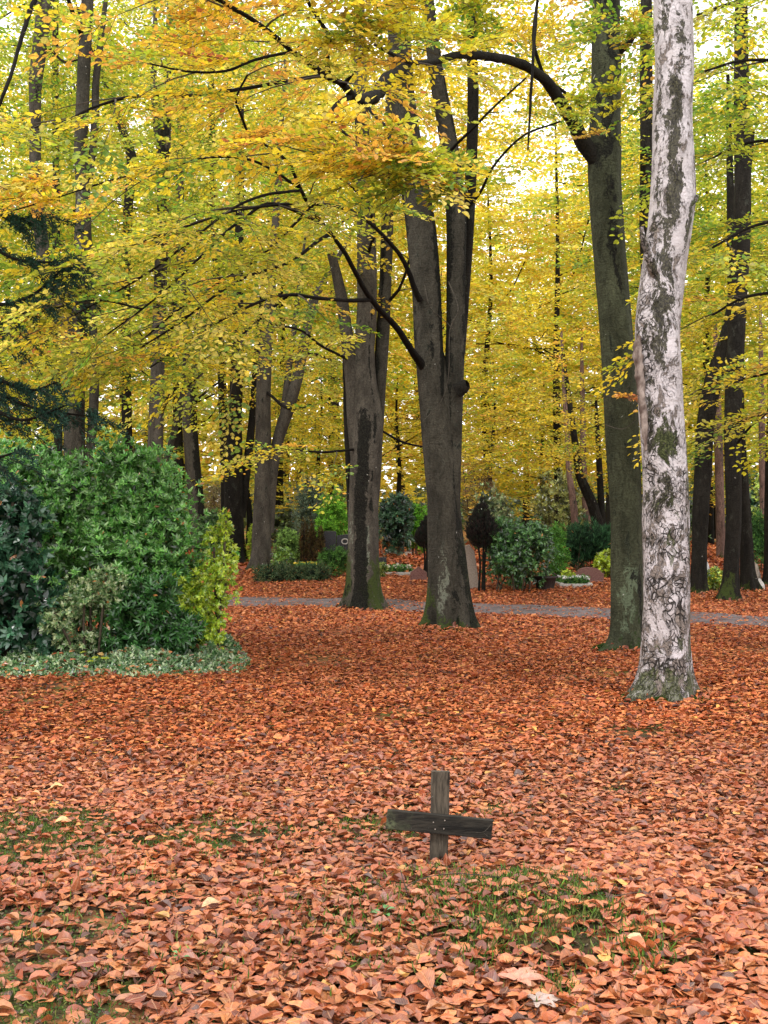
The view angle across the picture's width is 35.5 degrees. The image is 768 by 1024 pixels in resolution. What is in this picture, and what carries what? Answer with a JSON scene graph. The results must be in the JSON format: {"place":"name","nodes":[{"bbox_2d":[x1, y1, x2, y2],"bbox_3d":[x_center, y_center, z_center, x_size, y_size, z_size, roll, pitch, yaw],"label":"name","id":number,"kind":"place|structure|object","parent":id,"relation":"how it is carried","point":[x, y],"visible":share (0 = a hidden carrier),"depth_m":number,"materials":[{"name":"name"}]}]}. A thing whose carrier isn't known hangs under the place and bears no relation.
{"place":"outdoors","nodes":[
{"label":"outdoors","id":0,"kind":"place"},
{"bbox_2d":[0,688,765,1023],"bbox_3d":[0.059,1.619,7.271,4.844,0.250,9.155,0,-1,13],"label":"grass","id":1,"kind":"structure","parent":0,"point":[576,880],"depth_m":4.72,"materials":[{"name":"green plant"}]},
{"bbox_2d":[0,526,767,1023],"bbox_3d":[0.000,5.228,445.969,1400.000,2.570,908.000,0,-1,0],"label":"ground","id":2,"kind":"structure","parent":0,"point":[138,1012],"depth_m":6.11,"materials":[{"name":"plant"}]},
{"bbox_2d":[0,475,70,655],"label":"shrub","id":3,"kind":"object","parent":2,"relation":"on","point":[20,558],"visible":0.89,"depth_m":13.48,"materials":[{"name":"green plant"}]},
{"bbox_2d":[0,48,107,452],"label":"beech tree","id":4,"kind":"object","parent":2,"relation":"on","point":[3,159],"visible":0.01,"depth_m":65.41,"materials":[{"name":"yellow plant"}]},
{"bbox_2d":[0,0,124,453],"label":"beech tree","id":5,"kind":"object","parent":2,"relation":"on","point":[18,94],"visible":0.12,"depth_m":39.94,"materials":[{"name":"yellow plant"}]},
{"bbox_2d":[0,206,131,506],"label":"conifer tree","id":6,"kind":"object","parent":2,"relation":"on","point":[55,410],"visible":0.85,"depth_m":11.25,"materials":[{"name":"green plant"}]},
{"bbox_2d":[0,310,146,455],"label":"beech tree","id":7,"kind":"object","parent":2,"relation":"on","point":[119,400],"visible":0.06,"depth_m":44.00,"materials":[{"name":"yellow plant"}]},
{"bbox_2d":[30,562,133,654],"bbox_3d":[-3.414,1.166,13.525,1.141,1.206,0.771,0,-1,-17],"label":"shrub","id":8,"kind":"object","parent":2,"relation":"on","point":[101,598],"visible":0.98,"depth_m":13.40,"materials":[{"name":"green plant"}]},
{"bbox_2d":[0,0,165,453],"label":"beech tree","id":9,"kind":"object","parent":2,"relation":"on","point":[55,174],"visible":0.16,"depth_m":37.13,"materials":[{"name":"yellow plant"}]},
{"bbox_2d":[0,0,178,584],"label":"beech tree","id":10,"kind":"object","parent":2,"relation":"on","point":[32,107],"visible":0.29,"depth_m":26.71,"materials":[{"name":"yellow plant"}]},
{"bbox_2d":[2,49,221,464],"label":"beech tree","id":11,"kind":"object","parent":2,"relation":"on","point":[118,281],"visible":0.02,"depth_m":66.54,"materials":[{"name":"yellow plant"}]},
{"bbox_2d":[0,6,230,458],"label":"beech tree","id":12,"kind":"object","parent":2,"relation":"on","point":[129,200],"visible":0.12,"depth_m":33.01,"materials":[{"name":"yellow plant"}]},
{"bbox_2d":[0,421,240,640],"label":"shrub","id":13,"kind":"object","parent":2,"relation":"on","point":[115,506],"visible":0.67,"depth_m":14.43,"materials":[{"name":"green plant"}]},
{"bbox_2d":[0,631,250,680],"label":"ground cover","id":14,"kind":"object","parent":2,"relation":"on","point":[212,656],"visible":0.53,"depth_m":12.96,"materials":[{"name":"green plant"}]},
{"bbox_2d":[0,0,254,452],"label":"beech tree","id":15,"kind":"object","parent":2,"relation":"on","point":[26,155],"visible":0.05,"depth_m":44.78,"materials":[{"name":"yellow plant"}]},
{"bbox_2d":[0,0,273,600],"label":"beech tree","id":16,"kind":"object","parent":2,"relation":"on","point":[73,437],"visible":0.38,"depth_m":25.74,"materials":[{"name":"yellow plant"}]},
{"bbox_2d":[94,572,210,662],"bbox_3d":[-2.655,1.219,13.610,1.336,1.099,0.873,0,-1,0],"label":"shrub","id":17,"kind":"object","parent":2,"relation":"on","point":[155,617],"visible":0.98,"depth_m":13.46,"materials":[{"name":"green plant"}]},
{"bbox_2d":[3,1,330,464],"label":"beech tree","id":18,"kind":"object","parent":2,"relation":"on","point":[155,434],"visible":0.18,"depth_m":29.06,"materials":[{"name":"yellow plant"}]},
{"bbox_2d":[85,353,248,512],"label":"beech tree","id":19,"kind":"object","parent":2,"relation":"on","point":[138,430],"visible":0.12,"depth_m":45.05,"materials":[{"name":"yellow plant"}]},
{"bbox_2d":[163,349,186,461],"bbox_3d":[-5.143,-1.104,29.004,0.730,5.874,0.214,0,-1,0],"label":"tree trunk","id":20,"kind":"object","parent":2,"relation":"on","point":[174,429],"visible":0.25,"depth_m":28.97,"materials":[{"name":"brown wood"}]},
{"bbox_2d":[6,0,356,538],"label":"beech tree","id":21,"kind":"object","parent":2,"relation":"on","point":[179,443],"visible":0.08,"depth_m":42.04,"materials":[{"name":"yellow plant"}]},
{"bbox_2d":[165,507,242,649],"bbox_3d":[-2.157,0.869,14.152,0.998,1.856,0.671,0,-1,-10],"label":"shrub","id":22,"kind":"object","parent":2,"relation":"on","point":[204,600],"visible":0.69,"depth_m":14.13,"materials":[{"name":"yellow plant"}]},
{"bbox_2d":[106,117,302,549],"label":"beech tree","id":23,"kind":"object","parent":2,"relation":"on","point":[192,456],"visible":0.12,"depth_m":41.04,"materials":[{"name":"plant"}]},
{"bbox_2d":[191,507,223,548],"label":"shrub","id":24,"kind":"object","parent":2,"relation":"on","point":[213,518],"visible":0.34,"depth_m":35.36,"materials":[{"name":"green plant"}]},
{"bbox_2d":[203,479,220,520],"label":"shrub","id":25,"kind":"object","parent":2,"relation":"on","point":[213,502],"visible":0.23,"depth_m":42.34,"materials":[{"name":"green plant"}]},
{"bbox_2d":[59,0,371,511],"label":"beech tree","id":26,"kind":"object","parent":2,"relation":"on","point":[221,383],"visible":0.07,"depth_m":38.02,"materials":[{"name":"plant"}]},
{"bbox_2d":[119,74,336,496],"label":"beech tree","id":27,"kind":"object","parent":2,"relation":"on","point":[148,374],"visible":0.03,"depth_m":70.11,"materials":[{"name":"yellow plant"}]},
{"bbox_2d":[119,54,381,562],"bbox_3d":[-3.967,-6.055,36.208,8.068,15.399,5.331,0,-1,0],"label":"beech tree","id":28,"kind":"object","parent":2,"relation":"on","point":[236,489],"visible":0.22,"depth_m":33.90,"materials":[{"name":"yellow plant"}]},
{"bbox_2d":[163,368,342,544],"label":"beech tree","id":29,"kind":"object","parent":2,"relation":"on","point":[249,515],"visible":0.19,"depth_m":43.77,"materials":[{"name":"yellow plant"}]},
{"bbox_2d":[133,59,409,570],"bbox_3d":[-2.275,-5.233,34.434,7.492,13.900,8.844,1,-1,-44],"label":"beech tree","id":30,"kind":"object","parent":2,"relation":"on","point":[265,486],"visible":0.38,"depth_m":31.80,"materials":[{"name":"yellow plant"}]},
{"bbox_2d":[249,494,308,546],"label":"shrub","id":31,"kind":"object","parent":2,"relation":"on","point":[285,516],"visible":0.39,"depth_m":43.85,"materials":[{"name":"green plant"}]},
{"bbox_2d":[119,13,443,536],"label":"beech tree","id":32,"kind":"object","parent":2,"relation":"on","point":[280,480],"visible":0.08,"depth_m":46.55,"materials":[{"name":"yellow plant"}]},
{"bbox_2d":[270,544,295,567],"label":"shrub","id":33,"kind":"object","parent":2,"relation":"on","point":[281,554],"visible":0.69,"depth_m":31.15,"materials":[{"name":"green plant"}]},
{"bbox_2d":[271,521,303,561],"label":"shrub","id":34,"kind":"object","parent":2,"relation":"on","point":[283,539],"visible":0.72,"depth_m":33.78,"materials":[{"name":"green plant"}]},
{"bbox_2d":[251,559,332,583],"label":"shrub","id":35,"kind":"object","parent":2,"relation":"on","point":[307,571],"visible":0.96,"depth_m":28.60,"materials":[{"name":"green plant"}]},
{"bbox_2d":[298,516,308,562],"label":"columnar cypress","id":36,"kind":"object","parent":2,"relation":"on","point":[302,544],"visible":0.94,"depth_m":32.80,"materials":[{"name":"brown plant"}]},
{"bbox_2d":[288,473,324,549],"bbox_3d":[-2.443,0.104,39.142,1.391,2.796,1.393,0,-1,0],"label":"shrub","id":37,"kind":"object","parent":2,"relation":"on","point":[312,501],"visible":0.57,"depth_m":38.95,"materials":[{"name":"green plant"}]},
{"bbox_2d":[305,521,317,561],"bbox_3d":[-1.972,0.888,32.748,0.426,1.359,0.397,0,-1,0],"label":"columnar cypress","id":38,"kind":"object","parent":2,"relation":"on","point":[311,550],"visible":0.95,"depth_m":32.69,"materials":[{"name":"brown plant"}]},
{"bbox_2d":[314,524,325,561],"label":"columnar cypress","id":39,"kind":"object","parent":2,"relation":"on","point":[320,540],"visible":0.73,"depth_m":32.57,"materials":[{"name":"brown plant"}]},
{"bbox_2d":[0,0,641,630],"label":"beech tree","id":40,"kind":"object","parent":2,"relation":"on","point":[406,170],"visible":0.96,"depth_m":12.31,"materials":[{"name":"yellow plant"}]},
{"bbox_2d":[246,58,413,510],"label":"beech tree","id":41,"kind":"object","parent":2,"relation":"on","point":[329,436],"visible":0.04,"depth_m":73.87,"materials":[{"name":"yellow plant"}]},
{"bbox_2d":[314,485,347,549],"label":"shrub","id":42,"kind":"object","parent":2,"relation":"on","point":[334,518],"visible":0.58,"depth_m":36.21,"materials":[{"name":"green plant"}]},
{"bbox_2d":[242,352,419,533],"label":"beech tree","id":43,"kind":"object","parent":2,"relation":"on","point":[322,411],"visible":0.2,"depth_m":47.67,"materials":[{"name":"yellow plant"}]},
{"bbox_2d":[316,544,346,577],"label":"shrub","id":44,"kind":"object","parent":2,"relation":"on","point":[337,559],"visible":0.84,"depth_m":29.74,"materials":[{"name":"green plant"}]},
{"bbox_2d":[323,531,347,554],"bbox_3d":[-1.354,1.047,34.525,0.810,1.006,0.400,0,-1,0],"label":"gravestone","id":45,"kind":"object","parent":2,"relation":"on","point":[330,538],"visible":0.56,"depth_m":34.43,"materials":[{"name":"black stone"}]},
{"bbox_2d":[121,0,580,609],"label":"beech tree","id":46,"kind":"object","parent":2,"relation":"on","point":[365,372],"visible":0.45,"depth_m":22.55,"materials":[{"name":"yellow plant"}]},
{"bbox_2d":[244,13,511,540],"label":"beech tree","id":47,"kind":"object","parent":2,"relation":"on","point":[399,309],"visible":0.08,"depth_m":51.78,"materials":[{"name":"yellow plant"}]},
{"bbox_2d":[0,726,767,1023],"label":"leaf litter","id":48,"kind":"object","parent":2,"relation":"on","point":[654,873],"visible":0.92,"depth_m":5.22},
{"bbox_2d":[415,969,435,995],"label":"fallen leaf","id":49,"kind":"object","parent":48,"relation":"on","point":[426,977],"visible":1,"depth_m":4.10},
{"bbox_2d":[498,967,546,985],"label":"fallen leaf","id":50,"kind":"object","parent":48,"relation":"on","point":[522,975],"visible":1,"depth_m":4.13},
{"bbox_2d":[527,991,561,1006],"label":"fallen leaf","id":51,"kind":"object","parent":48,"relation":"on","point":[542,999],"visible":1,"depth_m":3.99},
{"bbox_2d":[0,630,767,776],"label":"leaf litter","id":52,"kind":"object","parent":2,"relation":"on","point":[520,695],"visible":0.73,"depth_m":10.65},
{"bbox_2d":[0,187,767,528],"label":"wood","id":53,"kind":"object","parent":2,"relation":"on","point":[388,491],"visible":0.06,"depth_m":93.91,"materials":[{"name":"yellow plant"}]},
{"bbox_2d":[310,345,478,512],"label":"beech tree","id":54,"kind":"object","parent":2,"relation":"on","point":[398,480],"visible":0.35,"depth_m":46.97,"materials":[{"name":"yellow plant"}]},
{"bbox_2d":[378,490,417,556],"bbox_3d":[0.334,0.382,35.738,1.304,2.073,1.272,0,-1,17],"label":"shrub","id":55,"kind":"object","parent":2,"relation":"on","point":[396,516],"visible":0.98,"depth_m":35.51,"materials":[{"name":"green plant"}]},
{"bbox_2d":[384,564,413,575],"bbox_3d":[0.340,1.488,30.992,0.883,0.336,1.190,0,-1,0],"label":"grave bed","id":56,"kind":"object","parent":2,"relation":"on","point":[399,569],"visible":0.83,"depth_m":30.58,"materials":[{"name":"plant"}]},
{"bbox_2d":[406,502,426,554],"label":"shrub","id":57,"kind":"object","parent":2,"relation":"on","point":[418,514],"visible":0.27,"depth_m":36.47,"materials":[{"name":"green plant"}]},
{"bbox_2d":[409,566,427,581],"bbox_3d":[0.832,1.542,28.942,0.446,0.459,0.500,0,-1,0],"label":"gravestone","id":58,"kind":"object","parent":2,"relation":"on","point":[418,572],"visible":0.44,"depth_m":28.82,"materials":[{"name":"red stone"}]},
{"bbox_2d":[413,515,427,576],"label":"topiary","id":59,"kind":"object","parent":2,"relation":"on","point":[420,537],"visible":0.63,"depth_m":29.55,"materials":[{"name":"brown plant"}]},
{"bbox_2d":[78,569,767,645],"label":"leaf litter","id":60,"kind":"object","parent":2,"relation":"on","point":[405,622],"visible":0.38,"depth_m":20.76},
{"bbox_2d":[386,770,492,859],"bbox_3d":[0.255,1.498,5.554,0.497,0.591,0.077,0,-1,-2],"label":"wooden cross","id":61,"kind":"object","parent":2,"relation":"on","point":[439,823],"visible":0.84,"depth_m":5.53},
{"bbox_2d":[378,243,534,500],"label":"beech tree","id":62,"kind":"object","parent":2,"relation":"on","point":[412,342],"visible":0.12,"depth_m":71.36,"materials":[{"name":"yellow plant"}]},
{"bbox_2d":[169,540,763,574],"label":"leaf litter","id":63,"kind":"object","parent":2,"relation":"on","point":[417,558],"visible":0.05,"depth_m":34.39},
{"bbox_2d":[465,545,477,588],"bbox_3d":[1.970,1.269,27.085,0.353,1.064,0.200,0,-1,0],"label":"gravestone","id":64,"kind":"object","parent":2,"relation":"on","point":[472,566],"visible":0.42,"depth_m":26.99,"materials":[{"name":"beige stone"}]},
{"bbox_2d":[461,459,500,546],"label":"shrub","id":65,"kind":"object","parent":2,"relation":"on","point":[484,480],"visible":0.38,"depth_m":43.36,"materials":[{"name":"yellow plant"}]},
{"bbox_2d":[465,497,498,591],"bbox_3d":[2.161,0.717,26.496,0.816,2.185,0.817,0,-1,0],"label":"topiary","id":66,"kind":"object","parent":2,"relation":"on","point":[480,527],"visible":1,"depth_m":26.40,"materials":[{"name":"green plant"}]},
{"bbox_2d":[336,142,633,512],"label":"beech tree","id":67,"kind":"object","parent":2,"relation":"on","point":[494,280],"visible":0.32,"depth_m":48.45,"materials":[{"name":"yellow plant"}]},
{"bbox_2d":[469,480,518,524],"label":"shrub","id":68,"kind":"object","parent":2,"relation":"on","point":[499,508],"visible":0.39,"depth_m":39.70,"materials":[{"name":"green plant"}]},
{"bbox_2d":[386,342,602,519],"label":"beech tree","id":69,"kind":"object","parent":2,"relation":"on","point":[495,405],"visible":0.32,"depth_m":43.80,"materials":[{"name":"yellow plant"}]},
{"bbox_2d":[257,0,767,651],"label":"beech tree","id":70,"kind":"object","parent":2,"relation":"on","point":[603,20],"visible":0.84,"depth_m":15.09,"materials":[{"name":"plant"}]},
{"bbox_2d":[474,508,564,592],"bbox_3d":[2.972,0.891,26.755,2.078,2.024,1.818,0,-1,0],"label":"shrub","id":71,"kind":"object","parent":2,"relation":"on","point":[513,558],"visible":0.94,"depth_m":26.40,"materials":[{"name":"green plant"}]},
{"bbox_2d":[462,345,607,527],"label":"beech tree","id":72,"kind":"object","parent":2,"relation":"on","point":[540,486],"visible":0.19,"depth_m":49.95,"materials":[{"name":"yellow plant"}]},
{"bbox_2d":[441,165,629,526],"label":"beech tree","id":73,"kind":"object","parent":2,"relation":"on","point":[525,515],"visible":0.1,"depth_m":75.75,"materials":[{"name":"yellow plant"}]},
{"bbox_2d":[323,584,766,707],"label":"leaf litter","id":74,"kind":"object","parent":2,"relation":"on","point":[701,693],"visible":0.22,"depth_m":17.82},
{"bbox_2d":[534,571,557,590],"bbox_3d":[3.617,1.553,26.922,0.459,0.470,0.459,1,-1,-45],"label":"planter","id":75,"kind":"object","parent":2,"relation":"on","point":[549,582],"visible":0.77,"depth_m":26.76,"materials":[{"name":"ceramic"}]},
{"bbox_2d":[412,65,700,525],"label":"beech tree","id":76,"kind":"object","parent":2,"relation":"on","point":[514,151],"visible":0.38,"depth_m":44.66,"materials":[{"name":"yellow plant"}]},
{"bbox_2d":[544,520,571,579],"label":"shrub","id":77,"kind":"object","parent":2,"relation":"on","point":[562,548],"visible":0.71,"depth_m":28.42,"materials":[{"name":"green plant"}]},
{"bbox_2d":[529,467,593,537],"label":"shrub","id":78,"kind":"object","parent":2,"relation":"on","point":[560,505],"visible":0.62,"depth_m":40.80,"materials":[{"name":"green plant"}]},
{"bbox_2d":[560,330,578,525],"bbox_3d":[6.244,-2.251,40.010,0.744,7.625,0.369,0,-1,0],"label":"pine tree","id":79,"kind":"object","parent":2,"relation":"on","point":[572,501],"visible":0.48,"depth_m":39.94,"materials":[{"name":"brown plant"}]},
{"bbox_2d":[555,573,592,587],"bbox_3d":[4.409,1.592,28.042,0.788,0.322,1.090,0,-1,0],"label":"grave bed","id":80,"kind":"object","parent":2,"relation":"on","point":[577,580],"visible":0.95,"depth_m":27.69,"materials":[{"name":"plant"}]},
{"bbox_2d":[461,273,696,526],"bbox_3d":[5.269,-2.473,35.466,7.721,7.997,9.848,0,-1,31],"label":"beech tree","id":81,"kind":"object","parent":2,"relation":"on","point":[596,510],"visible":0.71,"depth_m":33.49,"materials":[{"name":"yellow plant"}]},
{"bbox_2d":[580,334,590,527],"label":"pine tree","id":82,"kind":"object","parent":2,"relation":"on","point":[582,410],"visible":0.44,"depth_m":41.95,"materials":[{"name":"brown plant"}]},
{"bbox_2d":[563,513,610,571],"bbox_3d":[5.166,0.891,29.965,1.845,1.828,1.464,0,-1,0],"label":"shrub","id":83,"kind":"object","parent":2,"relation":"on","point":[583,543],"visible":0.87,"depth_m":29.68,"materials":[{"name":"green plant"}]},
{"bbox_2d":[575,567,605,582],"bbox_3d":[4.859,1.543,28.482,0.758,0.474,0.400,0,-1,0],"label":"gravestone","id":84,"kind":"object","parent":2,"relation":"on","point":[596,574],"visible":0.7,"depth_m":28.38,"materials":[{"name":"red stone"}]},
{"bbox_2d":[591,548,610,577],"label":"shrub","id":85,"kind":"object","parent":2,"relation":"on","point":[601,559],"visible":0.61,"depth_m":29.31,"materials":[{"name":"green plant"}]},
{"bbox_2d":[495,115,719,524],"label":"beech tree","id":86,"kind":"object","parent":2,"relation":"on","point":[607,514],"visible":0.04,"depth_m":69.88,"materials":[{"name":"yellow plant"}]},
{"bbox_2d":[503,58,767,496],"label":"beech tree","id":87,"kind":"object","parent":2,"relation":"on","point":[571,315],"visible":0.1,"depth_m":51.23,"materials":[{"name":"yellow plant"}]},
{"bbox_2d":[514,0,764,268],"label":"beech tree","id":88,"kind":"object","parent":2,"relation":"on","point":[646,127],"visible":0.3,"depth_m":28.41,"materials":[{"name":"yellow plant"}]},
{"bbox_2d":[525,1,767,601],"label":"beech tree","id":89,"kind":"object","parent":2,"relation":"on","point":[730,581],"visible":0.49,"depth_m":24.50,"materials":[{"name":"yellow plant"}]},
{"bbox_2d":[530,68,767,593],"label":"beech tree","id":90,"kind":"object","parent":2,"relation":"on","point":[700,516],"visible":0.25,"depth_m":25.76,"materials":[{"name":"yellow plant"}]},
{"bbox_2d":[624,0,700,704],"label":"birch tree","id":91,"kind":"object","parent":2,"relation":"on","point":[665,667],"visible":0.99,"depth_m":10.91,"materials":[{"name":"white plant"}]},
{"bbox_2d":[571,68,767,543],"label":"beech tree","id":92,"kind":"object","parent":2,"relation":"on","point":[711,509],"visible":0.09,"depth_m":45.46,"materials":[{"name":"yellow plant"}]},
{"bbox_2d":[588,0,767,479],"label":"beech tree","id":93,"kind":"object","parent":2,"relation":"on","point":[729,95],"visible":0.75,"depth_m":13.21,"materials":[{"name":"yellow plant"}]},
{"bbox_2d":[592,355,766,514],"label":"beech tree","id":94,"kind":"object","parent":2,"relation":"on","point":[722,409],"visible":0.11,"depth_m":45.30,"materials":[{"name":"yellow plant"}]},
{"bbox_2d":[630,75,767,591],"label":"beech tree","id":95,"kind":"object","parent":2,"relation":"on","point":[749,580],"visible":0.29,"depth_m":26.44,"materials":[{"name":"yellow plant"}]},
{"bbox_2d":[631,0,767,488],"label":"beech tree","id":96,"kind":"object","parent":2,"relation":"on","point":[753,343],"visible":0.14,"depth_m":44.11,"materials":[{"name":"yellow plant"}]},
{"bbox_2d":[707,566,722,591],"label":"shrub","id":97,"kind":"object","parent":2,"relation":"on","point":[714,574],"visible":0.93,"depth_m":26.21,"materials":[{"name":"green plant"}]},
{"bbox_2d":[713,320,724,558],"bbox_3d":[10.115,-2.057,36.030,0.383,7.405,0.372,1,-1,-44],"label":"pine tree","id":98,"kind":"object","parent":2,"relation":"on","point":[719,505],"visible":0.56,"depth_m":35.90,"materials":[{"name":"brown plant"}]},
{"bbox_2d":[682,157,767,495],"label":"beech tree","id":99,"kind":"object","parent":2,"relation":"on","point":[723,292],"depth_m":73.93,"materials":[{"name":"yellow plant"}]},
{"bbox_2d":[693,53,767,586],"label":"beech tree","id":100,"kind":"object","parent":2,"relation":"on","point":[765,575],"visible":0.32,"depth_m":28.28,"materials":[{"name":"yellow plant"}]},
{"bbox_2d":[748,470,759,517],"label":"shrub","id":101,"kind":"object","parent":2,"relation":"on","point":[754,503],"visible":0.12,"depth_m":43.77,"materials":[{"name":"green plant"}]},
{"bbox_2d":[751,509,763,572],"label":"shrub","id":102,"kind":"object","parent":2,"relation":"on","point":[758,535],"visible":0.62,"depth_m":31.11,"materials":[{"name":"green plant"}]},
{"bbox_2d":[758,297,764,552],"bbox_3d":[12.028,-2.659,38.032,0.294,8.410,0.279,1,-1,-41],"label":"pine tree","id":103,"kind":"object","parent":2,"relation":"on","point":[761,472],"visible":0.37,"depth_m":37.95,"materials":[{"name":"brown plant"}]},
{"bbox_2d":[0,0,767,501],"label":"sky","id":104,"kind":"structure","parent":0,"point":[708,46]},
{"bbox_2d":[228,597,767,626],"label":"path","id":105,"kind":"structure","parent":0,"point":[579,612],"depth_m":22.40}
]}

